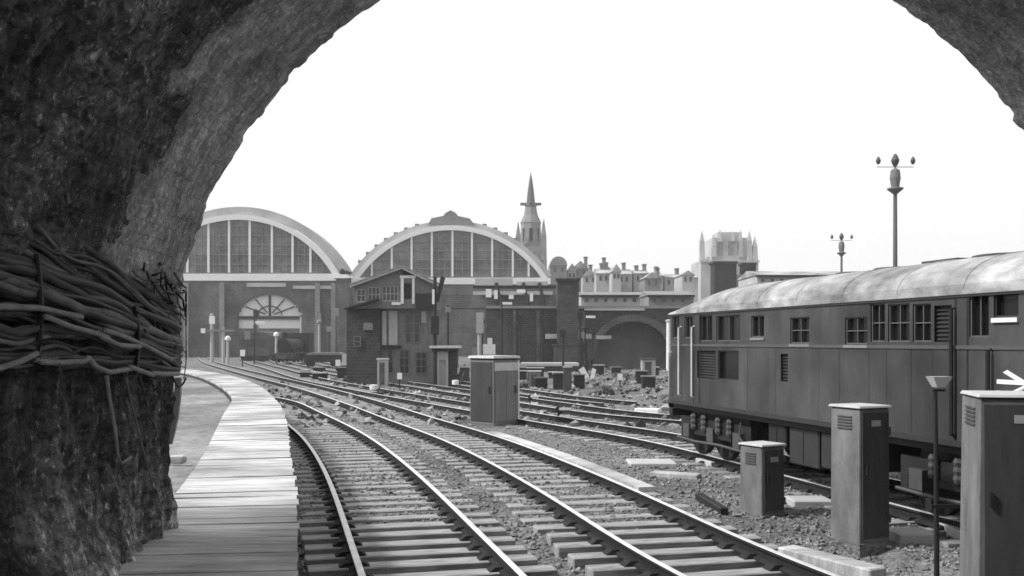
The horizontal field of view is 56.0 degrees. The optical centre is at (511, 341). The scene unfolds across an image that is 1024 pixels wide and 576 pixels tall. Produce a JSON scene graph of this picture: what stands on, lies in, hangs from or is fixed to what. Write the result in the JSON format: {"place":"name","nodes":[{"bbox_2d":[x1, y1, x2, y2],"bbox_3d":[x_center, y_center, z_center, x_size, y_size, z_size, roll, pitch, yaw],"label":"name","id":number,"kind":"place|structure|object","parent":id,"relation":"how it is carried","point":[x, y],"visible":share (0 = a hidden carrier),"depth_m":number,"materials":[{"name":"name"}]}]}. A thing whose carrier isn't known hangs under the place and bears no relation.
{"place":"outdoors","nodes":[
{"label":"outdoors","id":0,"kind":"place"},
{"bbox_2d":[168,375,230,495],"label":"verge","id":1,"kind":"structure","parent":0,"point":[203,406],"depth_m":16.54,"materials":[{"name":"concrete"}]},
{"bbox_2d":[170,455,186,463],"bbox_3d":[-3.779,1.330,10.880,0.184,0.099,0.161,0,0,0],"label":"pale stone","id":2,"kind":"object","parent":1,"relation":"on","point":[178,459],"visible":0.84,"depth_m":10.81,"materials":[{"name":"stone"}]},
{"bbox_2d":[177,207,352,356],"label":"train shed","id":3,"kind":"structure","parent":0,"point":[277,271],"depth_m":150.20,"materials":[{"name":"brick"}]},
{"bbox_2d":[350,210,556,355],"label":"train shed","id":4,"kind":"structure","parent":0,"point":[460,254],"depth_m":160.33,"materials":[{"name":"glass"}]},
{"bbox_2d":[441,278,556,308],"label":"road bridge","id":5,"kind":"structure","parent":0,"point":[521,297],"depth_m":104.00,"materials":[{"name":"grey metal"}]},
{"bbox_2d":[516,173,546,267],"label":"spire","id":6,"kind":"structure","parent":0,"point":[532,236],"depth_m":263.93,"materials":[{"name":"stone"}]},
{"bbox_2d":[548,256,566,283],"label":"gabled house","id":7,"kind":"structure","parent":0,"point":[557,267],"depth_m":200.00,"materials":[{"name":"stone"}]},
{"bbox_2d":[181,356,959,575],"bbox_3d":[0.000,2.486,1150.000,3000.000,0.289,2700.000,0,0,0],"label":"ground","id":8,"kind":"structure","parent":0,"point":[900,557],"depth_m":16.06,"materials":[{"name":"gravel"}]},
{"bbox_2d":[118,369,299,575],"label":"platform","id":9,"kind":"structure","parent":8,"relation":"on","point":[236,497],"depth_m":7.40,"materials":[{"name":"wood"}]},
{"bbox_2d":[169,377,181,443],"bbox_3d":[-2.499,0.510,7.115,0.114,0.492,0.030,0,0,0],"label":"leaning stake","id":10,"kind":"object","parent":9,"relation":"on","point":[177,403],"visible":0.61,"depth_m":7.10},
{"bbox_2d":[201,313,234,362],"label":"signal gantry","id":11,"kind":"object","parent":8,"relation":"on","point":[212,323],"visible":0.9,"depth_m":111.82,"materials":[{"name":"metal"}]},
{"bbox_2d":[239,330,290,360],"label":"railway coach","id":12,"kind":"object","parent":8,"relation":"on","point":[264,344],"visible":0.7,"depth_m":118.00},
{"bbox_2d":[333,306,338,351],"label":"dark mast","id":13,"kind":"object","parent":8,"relation":"on","point":[336,311],"visible":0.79,"depth_m":137.36,"materials":[{"name":"black metal"}]},
{"bbox_2d":[334,268,351,353],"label":"brick pier","id":14,"kind":"structure","parent":8,"relation":"on","point":[343,292],"depth_m":149.00,"materials":[{"name":"brick"}]},
{"bbox_2d":[376,358,388,387],"bbox_3d":[-6.803,1.655,50.736,0.629,1.591,0.488,0,0,0],"label":"relay box","id":15,"kind":"object","parent":8,"relation":"on","point":[382,366],"visible":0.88,"depth_m":50.55,"materials":[{"name":"metal"}]},
{"bbox_2d":[344,265,444,385],"bbox_3d":[-6.648,-0.890,54.850,5.243,6.622,5.500,0,0,0],"label":"signal box","id":16,"kind":"object","parent":8,"relation":"on","point":[389,313],"visible":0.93,"depth_m":53.30,"materials":[{"name":"brick"}]},
{"bbox_2d":[357,289,365,301],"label":"window","id":17,"kind":"structure","parent":16,"relation":"in","point":[361,293],"depth_m":53.10,"materials":[{"name":"glass"}]},
{"bbox_2d":[368,287,379,301],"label":"window","id":18,"kind":"structure","parent":16,"relation":"in","point":[373,292],"depth_m":53.10,"materials":[{"name":"glass"}]},
{"bbox_2d":[387,350,393,372],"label":"window","id":19,"kind":"structure","parent":16,"relation":"in","point":[390,353],"depth_m":53.59,"materials":[{"name":"grey glass"}]},
{"bbox_2d":[383,286,397,300],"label":"window","id":20,"kind":"structure","parent":16,"relation":"in","point":[390,293],"depth_m":53.10,"materials":[{"name":"glass"}]},
{"bbox_2d":[399,350,408,373],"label":"window","id":21,"kind":"structure","parent":16,"relation":"in","point":[403,354],"depth_m":53.59,"materials":[{"name":"grey glass"}]},
{"bbox_2d":[392,275,415,304],"bbox_3d":[-5.954,-2.756,53.020,1.334,1.785,0.220,0,0,0],"label":"window frame","id":22,"kind":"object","parent":16,"relation":"in","point":[407,289],"depth_m":52.92,"materials":[{"name":"white wood"}]},
{"bbox_2d":[405,314,410,342],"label":"window","id":23,"kind":"structure","parent":16,"relation":"in","point":[407,316],"depth_m":53.59,"materials":[{"name":"grey glass"}]},
{"bbox_2d":[414,314,419,342],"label":"window","id":24,"kind":"structure","parent":16,"relation":"in","point":[416,316],"depth_m":53.59,"materials":[{"name":"grey glass"}]},
{"bbox_2d":[416,352,426,373],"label":"window","id":25,"kind":"structure","parent":16,"relation":"in","point":[421,357],"depth_m":53.59,"materials":[{"name":"grey glass"}]},
{"bbox_2d":[274,397,557,575],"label":"railway track","id":26,"kind":"structure","parent":8,"relation":"on","point":[460,544],"depth_m":12.19,"materials":[{"name":"metal"}]},
{"bbox_2d":[431,276,444,384],"bbox_3d":[-3.824,-0.506,49.930,0.741,5.811,0.360,0,0,0],"label":"signal mast","id":27,"kind":"object","parent":8,"relation":"on","point":[436,294],"visible":0.87,"depth_m":49.81,"materials":[{"name":"black metal"}]},
{"bbox_2d":[429,346,461,386],"bbox_3d":[-3.474,1.361,50.700,1.553,2.314,2.400,0,0,0],"label":"lineside hut","id":28,"kind":"object","parent":8,"relation":"on","point":[447,362],"visible":0.74,"depth_m":50.00,"materials":[{"name":"concrete"}]},
{"bbox_2d":[440,360,444,385],"bbox_3d":[-3.609,1.701,49.973,0.289,1.547,0.045,0,0,0],"label":"door","id":29,"kind":"structure","parent":28,"relation":"in","point":[442,362],"depth_m":49.95,"materials":[{"name":"wood"}]},
{"bbox_2d":[459,366,469,382],"bbox_3d":[-2.667,1.907,54.009,0.619,1.086,0.480,0,0,0],"label":"relay box","id":30,"kind":"object","parent":8,"relation":"on","point":[465,369],"visible":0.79,"depth_m":53.81,"materials":[{"name":"grey paint"}]},
{"bbox_2d":[263,363,680,428],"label":"yard rubble","id":31,"kind":"object","parent":8,"relation":"on","point":[339,411],"visible":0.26,"depth_m":36.30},
{"bbox_2d":[265,360,680,428],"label":"railway track","id":32,"kind":"structure","parent":8,"relation":"on","point":[594,412],"depth_m":33.74,"materials":[{"name":"metal"}]},
{"bbox_2d":[269,332,313,362],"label":"steam locomotive","id":33,"kind":"object","parent":32,"relation":"on","point":[295,347],"visible":0.99,"depth_m":102.81,"materials":[{"name":"black metal"}]},
{"bbox_2d":[304,352,346,366],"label":"goods wagon","id":34,"kind":"object","parent":32,"relation":"on","point":[311,359],"visible":0.79,"depth_m":86.00,"materials":[{"name":"black metal"}]},
{"bbox_2d":[299,359,648,407],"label":"railway track","id":35,"kind":"structure","parent":8,"relation":"on","point":[598,402],"depth_m":38.69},
{"bbox_2d":[476,312,494,354],"bbox_3d":[-1.663,0.257,60.546,0.798,4.287,3.275,0,0,-11],"label":"colour light signal","id":36,"kind":"object","parent":8,"relation":"on","point":[489,348],"visible":0.87,"depth_m":61.75,"materials":[{"name":"metal"}]},
{"bbox_2d":[467,355,519,426],"bbox_3d":[-0.513,1.446,27.600,1.100,2.107,1.100,0,0,45],"label":"equipment cabinet","id":37,"kind":"object","parent":8,"relation":"on","point":[494,390],"visible":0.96,"depth_m":27.24,"materials":[{"name":"metal"}]},
{"bbox_2d":[498,299,511,354],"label":"semaphore signal","id":38,"kind":"object","parent":8,"relation":"on","point":[505,303],"visible":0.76,"depth_m":80.61,"materials":[{"name":"black metal"}]},
{"bbox_2d":[0,0,1023,575],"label":"stone arch","id":39,"kind":"structure","parent":8,"relation":"on","point":[124,124],"depth_m":5.07,"materials":[{"name":"stone"}]},
{"bbox_2d":[0,213,181,374],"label":"cable bundle","id":40,"kind":"object","parent":39,"relation":"attached to","point":[42,279],"visible":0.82,"depth_m":4.80,"materials":[{"name":"black rubber"}]},
{"bbox_2d":[0,303,179,376],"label":"hanging hose","id":41,"kind":"object","parent":40,"relation":"hanging from","point":[103,336],"visible":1,"depth_m":4.69,"materials":[{"name":"rubber"}]},
{"bbox_2d":[104,375,131,464],"bbox_3d":[-2.068,0.410,5.065,0.021,0.482,0.329,0,0,0],"label":"hanging wire","id":42,"kind":"object","parent":41,"relation":"hanging from","point":[108,390],"visible":1,"depth_m":4.99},
{"bbox_2d":[125,377,153,488],"bbox_3d":[-2.088,0.524,5.405,0.015,0.668,0.398,0,0,0],"label":"hanging wire","id":43,"kind":"object","parent":41,"relation":"hanging from","point":[133,410],"visible":1,"depth_m":5.36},
{"bbox_2d":[139,375,163,429],"bbox_3d":[-2.088,0.352,5.580,0.011,0.330,0.364,0,0,0],"label":"hanging wire","id":44,"kind":"object","parent":41,"relation":"hanging from","point":[140,378],"visible":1,"depth_m":5.49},
{"bbox_2d":[129,262,186,395],"bbox_3d":[-2.196,-0.096,5.978,0.110,0.832,1.311,0,0,0],"label":"wire tangle","id":45,"kind":"object","parent":39,"relation":"attached to","point":[176,291],"visible":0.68,"depth_m":6.09,"materials":[{"name":"black metal"}]},
{"bbox_2d":[517,313,522,362],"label":"dark mast","id":46,"kind":"object","parent":8,"relation":"on","point":[519,318],"visible":0.79,"depth_m":78.14,"materials":[{"name":"black metal"}]},
{"bbox_2d":[194,357,847,575],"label":"railway track","id":47,"kind":"structure","parent":8,"relation":"on","point":[678,542],"depth_m":12.62,"materials":[{"name":"metal"}]},
{"bbox_2d":[528,370,541,387],"bbox_3d":[1.179,1.971,50.328,0.720,0.958,0.559,0,0,0],"label":"relay box","id":48,"kind":"object","parent":8,"relation":"on","point":[534,373],"visible":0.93,"depth_m":50.11,"materials":[{"name":"grey paint"}]},
{"bbox_2d":[534,377,547,388],"bbox_3d":[1.524,2.137,50.218,0.724,0.626,0.700,0,0,0],"label":"equipment crate","id":49,"kind":"object","parent":8,"relation":"on","point":[540,382],"visible":0.86,"depth_m":49.92,"materials":[{"name":"grey metal"}]},
{"bbox_2d":[539,317,544,361],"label":"dark mast","id":50,"kind":"object","parent":8,"relation":"on","point":[541,320],"visible":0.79,"depth_m":82.93,"materials":[{"name":"black metal"}]},
{"bbox_2d":[520,362,578,371],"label":"island platform","id":51,"kind":"structure","parent":8,"relation":"on","point":[553,366],"depth_m":78.00,"materials":[{"name":"concrete"}]},
{"bbox_2d":[552,372,562,389],"bbox_3d":[2.400,1.993,49.298,0.682,0.915,0.700,0,0,0],"label":"equipment crate","id":52,"kind":"object","parent":8,"relation":"on","point":[558,380],"visible":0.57,"depth_m":49.00,"materials":[{"name":"black metal"}]},
{"bbox_2d":[560,329,565,371],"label":"dark mast","id":53,"kind":"object","parent":8,"relation":"on","point":[562,333],"visible":0.79,"depth_m":66.76,"materials":[{"name":"black metal"}]},
{"bbox_2d":[552,344,578,362],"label":"cabin","id":54,"kind":"object","parent":8,"relation":"on","point":[570,352],"visible":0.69,"depth_m":83.04,"materials":[{"name":"grey brick"}]},
{"bbox_2d":[559,347,570,361],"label":"door","id":55,"kind":"structure","parent":54,"relation":"in","point":[567,350],"depth_m":83.01,"materials":[{"name":"grey paint"}]},
{"bbox_2d":[563,366,571,391],"bbox_3d":[2.688,1.809,46.637,0.445,1.282,0.346,0,0,0],"label":"relay box","id":56,"kind":"object","parent":8,"relation":"on","point":[567,378],"visible":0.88,"depth_m":46.50,"materials":[{"name":"grey paint"}]},
{"bbox_2d":[555,278,579,367],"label":"brick stack","id":57,"kind":"object","parent":8,"relation":"on","point":[567,302],"visible":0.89,"depth_m":83.40,"materials":[{"name":"black brick"}]},
{"bbox_2d":[487,431,654,492],"bbox_3d":[0.852,2.385,19.761,0.409,0.230,9.729,0,0,-16],"label":"cable trough","id":58,"kind":"object","parent":8,"relation":"on","point":[638,485],"visible":0.56,"depth_m":17.78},
{"bbox_2d":[567,264,576,277],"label":"gabled house","id":59,"kind":"structure","parent":8,"relation":"on","point":[571,271],"depth_m":205.94,"materials":[{"name":"stone"}]},
{"bbox_2d":[572,374,585,388],"bbox_3d":[3.478,2.054,49.963,0.648,0.791,0.700,0,0,0],"label":"equipment crate","id":60,"kind":"object","parent":8,"relation":"on","point":[578,380],"visible":0.86,"depth_m":49.66,"materials":[{"name":"grey metal"}]},
{"bbox_2d":[577,310,582,373],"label":"dark mast","id":61,"kind":"object","parent":8,"relation":"on","point":[579,315],"visible":0.79,"depth_m":67.42,"materials":[{"name":"black metal"}]},
{"bbox_2d":[574,257,588,291],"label":"gabled house","id":62,"kind":"structure","parent":8,"relation":"on","point":[581,268],"depth_m":212.00,"materials":[{"name":"stone"}]},
{"bbox_2d":[486,306,685,368],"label":"retaining wall","id":63,"kind":"structure","parent":8,"relation":"on","point":[624,336],"depth_m":85.00,"materials":[{"name":"brick"}]},
{"bbox_2d":[579,360,595,377],"bbox_3d":[5.021,2.074,64.025,1.163,1.770,0.250,0,0,0],"label":"warning board","id":64,"kind":"object","parent":8,"relation":"on","point":[582,370],"visible":0.64,"depth_m":63.90,"materials":[{"name":"white metal"}]},
{"bbox_2d":[581,312,594,367],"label":"semaphore signal","id":65,"kind":"object","parent":8,"relation":"on","point":[585,328],"visible":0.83,"depth_m":74.46,"materials":[{"name":"black metal"}]},
{"bbox_2d":[235,357,959,547],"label":"railway track","id":66,"kind":"structure","parent":8,"relation":"on","point":[906,515],"depth_m":22.67,"materials":[{"name":"metal"}]},
{"bbox_2d":[668,251,1023,515],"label":"diesel locomotive","id":67,"kind":"object","parent":66,"relation":"on","point":[787,362],"visible":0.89,"depth_m":13.23,"materials":[{"name":"grey paint"}]},
{"bbox_2d":[685,316,691,337],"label":"window","id":68,"kind":"structure","parent":67,"relation":"in","point":[688,319],"depth_m":18.60,"materials":[{"name":"black glass"}]},
{"bbox_2d":[701,315,711,340],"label":"window","id":69,"kind":"structure","parent":67,"relation":"in","point":[706,320],"depth_m":17.86,"materials":[{"name":"black glass"}]},
{"bbox_2d":[717,315,739,340],"bbox_3d":[3.830,-0.240,16.872,0.060,0.452,0.912,0,0,-14],"label":"window","id":70,"kind":"structure","parent":67,"relation":"in","point":[728,326],"depth_m":17.00,"materials":[{"name":"black glass"}]},
{"bbox_2d":[719,350,738,380],"bbox_3d":[3.833,0.410,16.861,0.060,0.514,0.774,0,0,-14],"label":"window","id":71,"kind":"structure","parent":67,"relation":"in","point":[728,360],"depth_m":16.96,"materials":[{"name":"black glass"}]},
{"bbox_2d":[752,315,763,336],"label":"window","id":72,"kind":"structure","parent":67,"relation":"in","point":[757,321],"depth_m":15.94,"materials":[{"name":"black glass"}]},
{"bbox_2d":[791,317,808,342],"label":"window","id":73,"kind":"structure","parent":67,"relation":"in","point":[799,325],"depth_m":14.67,"materials":[{"name":"black glass"}]},
{"bbox_2d":[846,317,866,343],"bbox_3d":[4.747,-0.152,13.161,0.060,0.369,0.518,0,0,-14],"label":"window","id":74,"kind":"structure","parent":67,"relation":"in","point":[856,327],"depth_m":13.23,"materials":[{"name":"black glass"}]},
{"bbox_2d":[872,303,884,341],"bbox_3d":[4.863,-0.251,12.691,0.060,0.502,0.310,0,0,-14],"label":"window","id":75,"kind":"structure","parent":67,"relation":"in","point":[878,310],"depth_m":12.78,"materials":[{"name":"black glass"}]},
{"bbox_2d":[889,303,909,341],"bbox_3d":[4.969,-0.243,12.265,0.060,0.485,0.434,0,0,-14],"label":"window","id":76,"kind":"structure","parent":67,"relation":"in","point":[899,314],"depth_m":12.34,"materials":[{"name":"black glass"}]},
{"bbox_2d":[914,303,930,341],"bbox_3d":[5.077,-0.234,11.828,0.060,0.468,0.344,0,0,-14],"label":"window","id":77,"kind":"structure","parent":67,"relation":"in","point":[922,312],"depth_m":11.90,"materials":[{"name":"black glass"}]},
{"bbox_2d":[971,295,988,336],"bbox_3d":[5.314,-0.305,10.868,0.060,0.502,0.315,0,0,-14],"label":"window","id":78,"kind":"structure","parent":67,"relation":"in","point":[979,304],"depth_m":10.87,"materials":[{"name":"black glass"}]},
{"bbox_2d":[995,294,1017,316],"bbox_3d":[5.413,-0.421,10.468,0.060,0.298,0.363,0,0,-14],"label":"window","id":79,"kind":"structure","parent":67,"relation":"in","point":[1006,305],"depth_m":10.53,"materials":[{"name":"black glass"}]},
{"bbox_2d":[594,384,614,394],"bbox_3d":[4.277,2.269,44.140,0.981,0.697,0.801,0,0,0],"label":"shrub","id":80,"kind":"object","parent":8,"relation":"on","point":[603,389],"visible":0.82,"depth_m":43.96,"materials":[{"name":"grey plant"}]},
{"bbox_2d":[608,264,621,291],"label":"gabled house","id":81,"kind":"structure","parent":8,"relation":"on","point":[615,271],"depth_m":184.00,"materials":[{"name":"stone"}]},
{"bbox_2d":[585,372,661,381],"bbox_3d":[6.601,2.584,58.129,4.938,1.619,1.564,0,0,0],"label":"shrub","id":82,"kind":"object","parent":8,"relation":"on","point":[626,375],"visible":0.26,"depth_m":57.94,"materials":[{"name":"grey plant"}]},
{"bbox_2d":[634,370,647,383],"bbox_3d":[7.548,2.059,56.250,0.730,0.783,0.700,0,0,0],"label":"equipment crate","id":83,"kind":"object","parent":8,"relation":"on","point":[638,373],"visible":0.75,"depth_m":55.95,"materials":[{"name":"black metal"}]},
{"bbox_2d":[634,408,660,412],"bbox_3d":[4.598,2.350,32.578,0.844,0.200,0.350,0,0,27],"label":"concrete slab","id":84,"kind":"object","parent":8,"relation":"on","point":[654,410],"visible":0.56,"depth_m":32.45,"materials":[{"name":"white paint"}]},
{"bbox_2d":[639,358,656,375],"bbox_3d":[8.974,1.772,63.493,1.029,1.356,0.798,0,0,0],"label":"cabin","id":85,"kind":"object","parent":8,"relation":"on","point":[649,364],"visible":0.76,"depth_m":63.18,"materials":[{"name":"stone"}]},
{"bbox_2d":[640,375,656,388],"bbox_3d":[7.130,2.110,50.387,0.766,0.680,0.700,0,0,0],"label":"equipment crate","id":86,"kind":"object","parent":8,"relation":"on","point":[648,381],"visible":0.86,"depth_m":50.09,"materials":[{"name":"black metal"}]},
{"bbox_2d":[626,459,676,466],"bbox_3d":[2.684,2.375,18.600,0.883,0.150,0.750,0,0,0],"label":"concrete slab","id":87,"kind":"object","parent":8,"relation":"on","point":[651,462],"depth_m":18.36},
{"bbox_2d":[665,319,669,370],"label":"white post","id":88,"kind":"object","parent":8,"relation":"on","point":[667,321],"visible":0.71,"depth_m":79.85,"materials":[{"name":"paint"}]},
{"bbox_2d":[650,470,700,478],"bbox_3d":[2.877,2.375,16.942,0.870,0.150,0.250,0,0,28],"label":"timber baulk","id":89,"kind":"object","parent":8,"relation":"on","point":[671,474],"visible":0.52,"depth_m":16.84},
{"bbox_2d":[695,493,727,514],"bbox_3d":[2.863,2.360,13.855,0.120,0.180,1.332,0,0,-4],"label":"point rodding","id":90,"kind":"object","parent":8,"relation":"on","point":[708,502],"visible":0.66,"depth_m":13.69,"materials":[{"name":"black metal"}]},
{"bbox_2d":[691,230,759,300],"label":"pinnacled tower","id":91,"kind":"structure","parent":8,"relation":"on","point":[726,246],"depth_m":226.35,"materials":[{"name":"stone"}]},
{"bbox_2d":[736,441,787,518],"bbox_3d":[3.457,1.957,13.295,0.500,1.126,0.511,0,0,-30],"label":"lineside cabinet","id":92,"kind":"object","parent":8,"relation":"on","point":[761,478],"visible":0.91,"depth_m":13.13,"materials":[{"name":"metal"}]},
{"bbox_2d":[785,496,830,507],"bbox_3d":[4.330,2.365,14.038,0.580,0.170,0.500,0,0,0],"label":"concrete slab","id":93,"kind":"object","parent":8,"relation":"on","point":[807,501],"depth_m":13.84,"materials":[{"name":"concrete"}]},
{"bbox_2d":[778,545,885,575],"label":"timber baulk","id":94,"kind":"object","parent":8,"relation":"on","point":[834,563],"visible":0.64,"depth_m":9.86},
{"bbox_2d":[831,233,852,271],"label":"yard lamp","id":95,"kind":"object","parent":8,"relation":"on","point":[841,252],"visible":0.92,"depth_m":83.91,"materials":[{"name":"metal"}]},
{"bbox_2d":[826,403,893,557],"bbox_3d":[4.157,1.634,11.494,0.545,1.772,0.557,0,0,-25],"label":"lineside cabinet","id":96,"kind":"object","parent":8,"relation":"on","point":[860,514],"visible":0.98,"depth_m":11.30,"materials":[{"name":"metal"}]},
{"bbox_2d":[876,154,915,265],"bbox_3d":[17.931,-3.192,45.000,1.856,11.185,0.710,0,0,0],"label":"yard lamp","id":97,"kind":"object","parent":8,"relation":"on","point":[894,189],"visible":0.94,"depth_m":44.91,"materials":[{"name":"metal"}]},
{"bbox_2d":[889,527,933,545],"bbox_3d":[4.826,2.365,11.636,0.456,0.170,0.450,0,0,0],"label":"concrete slab","id":98,"kind":"object","parent":8,"relation":"on","point":[907,535],"depth_m":11.43,"materials":[{"name":"concrete"}]},
{"bbox_2d":[926,376,960,575],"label":"lamp post","id":99,"kind":"object","parent":8,"relation":"on","point":[939,381],"visible":0.94,"depth_m":9.38,"materials":[{"name":"black metal"}]},
{"bbox_2d":[929,522,959,538],"bbox_3d":[5.513,2.365,12.007,0.248,0.170,0.900,0,0,0],"label":"concrete slab","id":100,"kind":"object","parent":8,"relation":"on","point":[952,531],"depth_m":11.82,"materials":[{"name":"concrete"}]},
{"bbox_2d":[959,390,1023,575],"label":"lineside cabinet","id":101,"kind":"object","parent":8,"relation":"on","point":[992,505],"visible":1,"depth_m":8.11,"materials":[{"name":"metal"}]},
{"bbox_2d":[580,265,593,291],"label":"gabled house","id":102,"kind":"structure","parent":0,"point":[587,281],"depth_m":195.00,"materials":[{"name":"stone"}]},
{"bbox_2d":[593,262,609,291],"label":"terraced house","id":103,"kind":"structure","parent":0,"point":[601,279],"depth_m":190.00,"materials":[{"name":"stone"}]},
{"bbox_2d":[579,292,641,305],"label":"goods shed","id":104,"kind":"structure","parent":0,"point":[609,298],"depth_m":110.00,"materials":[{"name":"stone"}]},
{"bbox_2d":[204,0,1023,277],"label":"sky","id":105,"kind":"structure","parent":0,"point":[640,128],"materials":[{"name":"white"}]},
{"bbox_2d":[621,262,631,291],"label":"terraced house","id":106,"kind":"structure","parent":0,"point":[626,280],"depth_m":193.00,"materials":[{"name":"stone"}]},
{"bbox_2d":[631,264,648,291],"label":"terraced house","id":107,"kind":"structure","parent":0,"point":[637,275],"depth_m":196.22,"materials":[{"name":"stone"}]},
{"bbox_2d":[638,268,660,291],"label":"gabled house","id":108,"kind":"structure","parent":0,"point":[650,281],"depth_m":180.00,"materials":[{"name":"stone"}]},
{"bbox_2d":[639,291,694,305],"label":"goods shed","id":109,"kind":"structure","parent":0,"point":[666,298],"depth_m":100.00,"materials":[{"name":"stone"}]},
{"bbox_2d":[662,268,697,302],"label":"terraced house","id":110,"kind":"structure","parent":0,"point":[668,282],"depth_m":202.00,"materials":[{"name":"stone"}]},
{"bbox_2d":[674,270,694,293],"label":"gabled house","id":111,"kind":"structure","parent":0,"point":[683,281],"depth_m":182.00,"materials":[{"name":"stone"}]},
{"bbox_2d":[708,261,756,295],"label":"chimney block","id":112,"kind":"structure","parent":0,"point":[724,275],"depth_m":150.00,"materials":[{"name":"black brick"}]},
{"bbox_2d":[737,271,850,286],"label":"goods shed","id":113,"kind":"structure","parent":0,"point":[749,277],"depth_m":121.47,"materials":[{"name":"stone"}]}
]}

